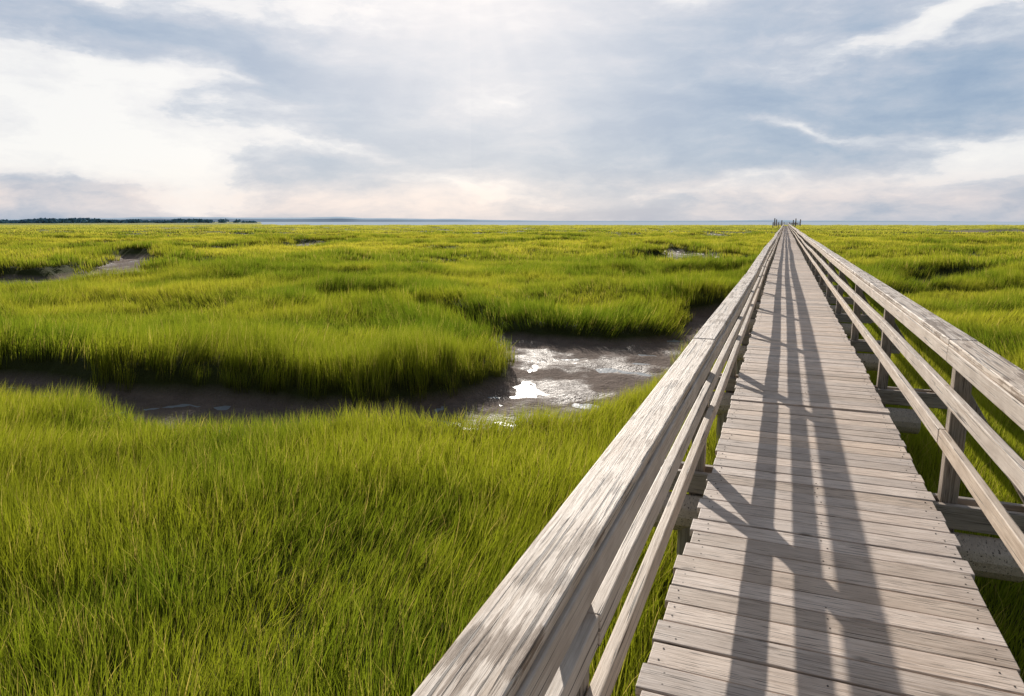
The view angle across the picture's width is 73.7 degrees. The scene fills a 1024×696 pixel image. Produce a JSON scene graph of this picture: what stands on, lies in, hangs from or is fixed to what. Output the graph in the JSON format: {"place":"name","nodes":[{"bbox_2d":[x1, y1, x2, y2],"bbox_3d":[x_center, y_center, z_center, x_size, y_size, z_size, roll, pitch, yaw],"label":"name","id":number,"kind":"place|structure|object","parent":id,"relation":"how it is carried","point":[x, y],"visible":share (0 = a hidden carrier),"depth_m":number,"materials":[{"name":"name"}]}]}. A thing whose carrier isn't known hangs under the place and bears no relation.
{"place":"outdoors","nodes":[
{"label":"outdoors","id":0,"kind":"place"},
{"bbox_2d":[0,217,978,221],"bbox_3d":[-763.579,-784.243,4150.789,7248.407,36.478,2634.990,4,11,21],"label":"distant hills","id":1,"kind":"structure","parent":0,"point":[322,219],"depth_m":4418.16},
{"bbox_2d":[0,222,1023,695],"bbox_3d":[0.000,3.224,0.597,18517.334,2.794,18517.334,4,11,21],"label":"marsh ground","id":2,"kind":"structure","parent":0,"point":[556,376],"depth_m":11.46,"materials":[{"name":"soil"}]},
{"bbox_2d":[0,217,256,223],"bbox_3d":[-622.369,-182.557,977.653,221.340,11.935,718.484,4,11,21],"label":"distant treeline","id":3,"kind":"object","parent":2,"relation":"on","point":[74,220],"visible":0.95,"depth_m":1037.32,"materials":[{"name":"green plant"}]},
{"bbox_2d":[0,224,1023,695],"bbox_3d":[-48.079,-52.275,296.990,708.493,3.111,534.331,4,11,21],"label":"marsh grass","id":4,"kind":"structure","parent":2,"relation":"on","point":[268,334],"depth_m":7.54,"materials":[{"name":"green plant"}]},
{"bbox_2d":[772,218,800,227],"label":"viewing platform","id":5,"kind":"structure","parent":2,"relation":"on","point":[781,224],"depth_m":241.23,"materials":[{"name":"grey wood"}]},
{"bbox_2d":[635,226,1023,695],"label":"boardwalk","id":6,"kind":"structure","parent":2,"relation":"on","point":[822,550],"depth_m":3.38,"materials":[{"name":"grey wood"}]},
{"bbox_2d":[412,224,783,695],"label":"wooden railing","id":7,"kind":"object","parent":6,"relation":"attached to","point":[539,623],"visible":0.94,"depth_m":1.81,"materials":[{"name":"grey wood"}]},
{"bbox_2d":[788,223,1023,572],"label":"wooden railing","id":8,"kind":"object","parent":6,"relation":"attached to","point":[996,379],"visible":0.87,"depth_m":3.91,"materials":[{"name":"grey wood"}]},
{"bbox_2d":[0,0,1023,221],"label":"sky","id":9,"kind":"structure","parent":0,"point":[538,110],"materials":[{"name":"white"}]},
{"bbox_2d":[8,222,1023,430],"bbox_3d":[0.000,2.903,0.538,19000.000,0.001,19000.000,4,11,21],"label":"water","id":10,"kind":"structure","parent":0,"point":[524,389],"depth_m":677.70,"materials":[{"name":"grey liquid"}]}
]}

